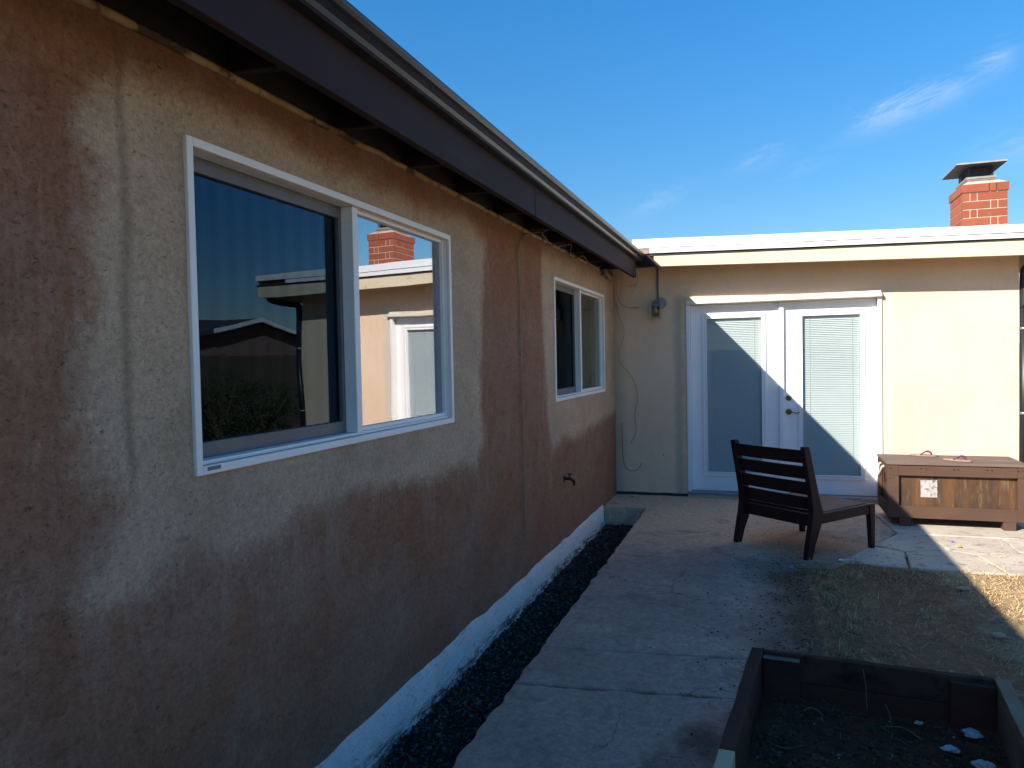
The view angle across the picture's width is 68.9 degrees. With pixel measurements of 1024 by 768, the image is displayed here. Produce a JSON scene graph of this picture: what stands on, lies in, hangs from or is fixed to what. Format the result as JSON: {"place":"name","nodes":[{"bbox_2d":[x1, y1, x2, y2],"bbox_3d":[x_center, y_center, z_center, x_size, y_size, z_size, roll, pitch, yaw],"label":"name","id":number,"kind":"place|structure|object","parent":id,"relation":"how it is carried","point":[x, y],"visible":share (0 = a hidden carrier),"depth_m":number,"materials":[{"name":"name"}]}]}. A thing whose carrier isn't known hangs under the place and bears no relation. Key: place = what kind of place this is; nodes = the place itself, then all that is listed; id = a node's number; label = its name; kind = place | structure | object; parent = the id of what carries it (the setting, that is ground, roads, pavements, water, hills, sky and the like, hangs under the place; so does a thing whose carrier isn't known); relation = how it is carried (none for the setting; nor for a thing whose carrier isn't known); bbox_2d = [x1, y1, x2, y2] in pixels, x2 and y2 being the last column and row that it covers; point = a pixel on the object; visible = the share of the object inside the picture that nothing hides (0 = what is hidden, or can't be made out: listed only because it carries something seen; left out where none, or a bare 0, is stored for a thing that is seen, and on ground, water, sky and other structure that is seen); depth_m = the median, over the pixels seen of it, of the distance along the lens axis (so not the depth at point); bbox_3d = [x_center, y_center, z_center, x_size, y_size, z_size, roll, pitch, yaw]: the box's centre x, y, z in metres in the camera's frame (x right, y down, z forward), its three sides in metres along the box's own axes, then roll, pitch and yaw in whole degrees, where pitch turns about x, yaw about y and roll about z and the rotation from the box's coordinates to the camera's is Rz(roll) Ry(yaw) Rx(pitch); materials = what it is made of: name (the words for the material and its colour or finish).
{"place":"outdoors","nodes":[
{"label":"outdoors","id":0,"kind":"place"},
{"bbox_2d":[375,524,632,767],"bbox_3d":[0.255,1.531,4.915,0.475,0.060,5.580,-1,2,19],"label":"gravel","id":1,"kind":"structure","parent":0,"point":[491,671],"depth_m":4.09,"materials":[{"name":"black gravel"}]},
{"bbox_2d":[452,684,734,767],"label":"walkway","id":2,"kind":"structure","parent":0,"point":[528,726],"depth_m":3.01,"materials":[{"name":"concrete"}]},
{"bbox_2d":[515,647,746,699],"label":"walkway","id":3,"kind":"structure","parent":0,"point":[638,673],"depth_m":3.56,"materials":[{"name":"concrete"}]},
{"bbox_2d":[542,554,822,658],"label":"walkway","id":4,"kind":"structure","parent":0,"point":[656,595],"depth_m":4.41,"materials":[{"name":"concrete"}]},
{"bbox_2d":[347,0,1023,276],"label":"sky","id":5,"kind":"structure","parent":0,"point":[665,118],"materials":[{"name":"blue"}]},
{"bbox_2d":[415,497,1023,758],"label":"ground","id":6,"kind":"structure","parent":0,"point":[1011,671],"depth_m":4.19,"materials":[{"name":"soil"}]},
{"bbox_2d":[0,0,1023,767],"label":"house","id":7,"kind":"structure","parent":6,"relation":"on","point":[272,448],"depth_m":2.85,"materials":[{"name":"brown paint"}]},
{"bbox_2d":[182,134,454,476],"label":"window","id":8,"kind":"structure","parent":7,"relation":"in","point":[313,317],"depth_m":2.80,"materials":[{"name":"white plastic"}]},
{"bbox_2d":[518,232,540,536],"bbox_3d":[0.133,-0.028,5.258,0.032,2.143,0.448,0,2,23],"label":"hanging cable","id":9,"kind":"object","parent":7,"relation":"hanging from","point":[521,381],"visible":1,"depth_m":5.09,"materials":[{"name":"beige plastic"}]},
{"bbox_2d":[563,473,576,485],"bbox_3d":[0.476,0.788,6.165,0.116,0.105,0.056,-1,2,12],"label":"garden tap","id":10,"kind":"object","parent":7,"relation":"attached to","point":[570,479],"visible":1,"depth_m":6.16,"materials":[{"name":"metal"}]},
{"bbox_2d":[542,230,600,267],"bbox_3d":[0.604,-1.128,6.461,0.145,0.116,2.105,-1,2,19],"label":"looped cable","id":11,"kind":"object","parent":7,"relation":"attached to","point":[570,250],"visible":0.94,"depth_m":6.16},
{"bbox_2d":[553,276,605,401],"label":"window","id":12,"kind":"structure","parent":7,"relation":"in","point":[579,326],"depth_m":6.80,"materials":[{"name":"white plastic"}]},
{"bbox_2d":[601,269,638,308],"bbox_3d":[1.089,-1.002,7.932,0.214,0.377,0.715,0,2,36],"label":"cable","id":13,"kind":"object","parent":7,"relation":"attached to","point":[604,272],"visible":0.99,"depth_m":7.84,"materials":[{"name":"metal"}]},
{"bbox_2d":[613,283,637,443],"bbox_3d":[1.169,-0.252,7.981,0.253,1.838,0.557,-1,2,19],"label":"corner cable","id":14,"kind":"object","parent":7,"relation":"attached to","point":[621,364],"visible":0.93,"depth_m":8.23,"materials":[{"name":"beige plastic"}]},
{"bbox_2d":[650,267,665,317],"bbox_3d":[1.570,-1.014,8.024,0.154,0.605,0.169,-1,2,19],"label":"wall lantern","id":15,"kind":"object","parent":7,"relation":"attached to","point":[659,303],"depth_m":8.05,"materials":[{"name":"metal"}]},
{"bbox_2d":[685,290,882,503],"bbox_3d":[2.797,0.153,7.774,1.902,2.148,0.175,-1,2,19],"label":"french door","id":16,"kind":"structure","parent":7,"relation":"in","point":[759,372],"depth_m":7.77,"materials":[{"name":"white paint"}]},
{"bbox_2d":[590,520,976,765],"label":"soil litter","id":17,"kind":"object","parent":6,"relation":"on","point":[773,608],"visible":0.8,"depth_m":4.50,"materials":[{"name":"brown soil"}]},
{"bbox_2d":[713,647,1023,767],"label":"raised planter","id":18,"kind":"object","parent":6,"relation":"on","point":[960,701],"visible":0.73,"depth_m":2.88,"materials":[{"name":"brown wood"}]},
{"bbox_2d":[747,695,1010,767],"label":"soil","id":19,"kind":"structure","parent":18,"relation":"in","point":[774,713],"depth_m":2.73,"materials":[{"name":"brown soil"}]},
{"bbox_2d":[774,744,803,748],"bbox_3d":[0.986,1.291,2.661,0.102,0.016,0.023,-1,2,19],"label":"dry stem","id":20,"kind":"object","parent":19,"relation":"on","point":[790,747],"visible":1,"depth_m":2.65,"materials":[{"name":"plant"}]},
{"bbox_2d":[803,707,821,723],"bbox_3d":[1.156,1.272,2.870,0.070,0.052,0.016,0,2,33],"label":"dry stem","id":21,"kind":"object","parent":19,"relation":"on","point":[815,709],"visible":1,"depth_m":2.87,"materials":[{"name":"plant"}]},
{"bbox_2d":[862,669,867,712],"bbox_3d":[1.386,1.205,2.932,0.019,0.172,0.007,-1,2,19],"label":"dry stem","id":22,"kind":"object","parent":19,"relation":"on","point":[866,691],"visible":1,"depth_m":2.93,"materials":[{"name":"plant"}]},
{"bbox_2d":[883,726,921,738],"bbox_3d":[1.445,1.281,2.760,0.131,0.020,0.017,0,2,41],"label":"dry stem","id":23,"kind":"object","parent":19,"relation":"on","point":[903,728],"visible":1,"depth_m":2.77,"materials":[{"name":"plant"}]},
{"bbox_2d":[940,744,960,752],"bbox_3d":[1.538,1.277,2.620,0.054,0.019,0.041,-1,2,-2],"label":"plastic scrap","id":24,"kind":"object","parent":19,"relation":"on","point":[949,748],"visible":1,"depth_m":2.61,"materials":[{"name":"white plastic"}]},
{"bbox_2d":[961,727,984,738],"bbox_3d":[1.673,1.265,2.712,0.061,0.024,0.052,-1,2,-7],"label":"plastic scrap","id":25,"kind":"object","parent":19,"relation":"on","point":[970,732],"visible":1,"depth_m":2.70,"materials":[{"name":"white plastic"}]},
{"bbox_2d":[970,759,996,767],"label":"plastic scrap","id":26,"kind":"object","parent":19,"relation":"on","point":[979,763],"visible":1,"depth_m":2.50,"materials":[{"name":"white plastic"}]},
{"bbox_2d":[841,547,907,568],"bbox_3d":[2.738,1.317,5.485,0.617,0.081,0.414,-3,2,-45],"label":"flagstone","id":27,"kind":"object","parent":6,"relation":"on","point":[889,558],"visible":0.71,"depth_m":5.48,"materials":[{"name":"grey stone"}]},
{"bbox_2d":[875,534,947,553],"bbox_3d":[3.119,1.295,5.923,0.524,0.083,0.607,-1,2,19],"label":"flagstone","id":28,"kind":"object","parent":6,"relation":"on","point":[905,542],"visible":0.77,"depth_m":5.86,"materials":[{"name":"grey stone"}]},
{"bbox_2d":[906,551,1004,574],"bbox_3d":[3.144,1.310,5.386,0.573,0.085,0.586,-1,2,19],"label":"flagstone","id":29,"kind":"object","parent":6,"relation":"on","point":[966,560],"visible":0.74,"depth_m":5.30,"materials":[{"name":"grey stone"}]},
{"bbox_2d":[956,586,972,590],"bbox_3d":[2.869,1.298,4.739,0.094,0.019,0.062,-1,2,19],"label":"stone","id":30,"kind":"object","parent":6,"relation":"on","point":[964,588],"visible":1,"depth_m":4.72,"materials":[{"name":"grey stone"}]},
{"bbox_2d":[927,535,1015,555],"bbox_3d":[3.573,1.292,5.787,0.543,0.081,0.581,-1,2,19],"label":"flagstone","id":31,"kind":"object","parent":6,"relation":"on","point":[981,546],"visible":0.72,"depth_m":5.79,"materials":[{"name":"beige stone"}]},
{"bbox_2d":[992,632,1005,638],"bbox_3d":[2.565,1.325,3.933,0.063,0.036,0.046,-1,2,19],"label":"stone","id":32,"kind":"object","parent":6,"relation":"on","point":[998,635],"visible":1,"depth_m":3.92,"materials":[{"name":"grey stone"}]},
{"bbox_2d":[978,552,1023,575],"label":"flagstone","id":33,"kind":"object","parent":6,"relation":"on","point":[998,560],"visible":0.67,"depth_m":5.32,"materials":[{"name":"beige stone"}]},
{"bbox_2d":[1005,539,1023,552],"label":"flagstone","id":34,"kind":"object","parent":6,"relation":"on","point":[1016,545],"visible":0.6,"depth_m":5.77,"materials":[{"name":"beige stone"}]},
{"bbox_2d":[604,494,894,570],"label":"patio","id":35,"kind":"structure","parent":0,"point":[677,527],"depth_m":6.30,"materials":[{"name":"concrete"}]},
{"bbox_2d":[730,439,874,560],"bbox_3d":[2.284,0.858,5.899,0.802,0.832,0.711,-2,2,-26],"label":"lounge chair","id":36,"kind":"object","parent":35,"relation":"on","point":[802,504],"visible":1,"depth_m":5.73,"materials":[{"name":"brown wood"}]},
{"bbox_2d":[790,534,1023,696],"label":"dry grass","id":37,"kind":"structure","parent":0,"point":[829,595],"depth_m":4.48,"materials":[{"name":"beige plant"}]},
{"bbox_2d":[875,504,1023,540],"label":"patio","id":38,"kind":"structure","parent":0,"point":[960,528],"depth_m":6.36,"materials":[{"name":"grey concrete"}]},
{"bbox_2d":[877,454,1023,530],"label":"storage chest","id":39,"kind":"object","parent":38,"relation":"on","point":[984,488],"visible":1,"depth_m":6.38,"materials":[{"name":"brown paint"}]},
{"bbox_2d":[910,450,937,456],"bbox_3d":[3.787,0.636,6.867,0.232,0.052,0.096,0,2,31],"label":"flip flop","id":40,"kind":"object","parent":39,"relation":"on","point":[927,455],"visible":1,"depth_m":6.83,"materials":[{"name":"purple rubber"}]},
{"bbox_2d":[943,455,972,461],"bbox_3d":[3.886,0.645,6.511,0.096,0.052,0.232,-2,2,-33],"label":"flip flop","id":41,"kind":"object","parent":39,"relation":"on","point":[957,459],"visible":1,"depth_m":6.49,"materials":[{"name":"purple rubber"}]}
]}

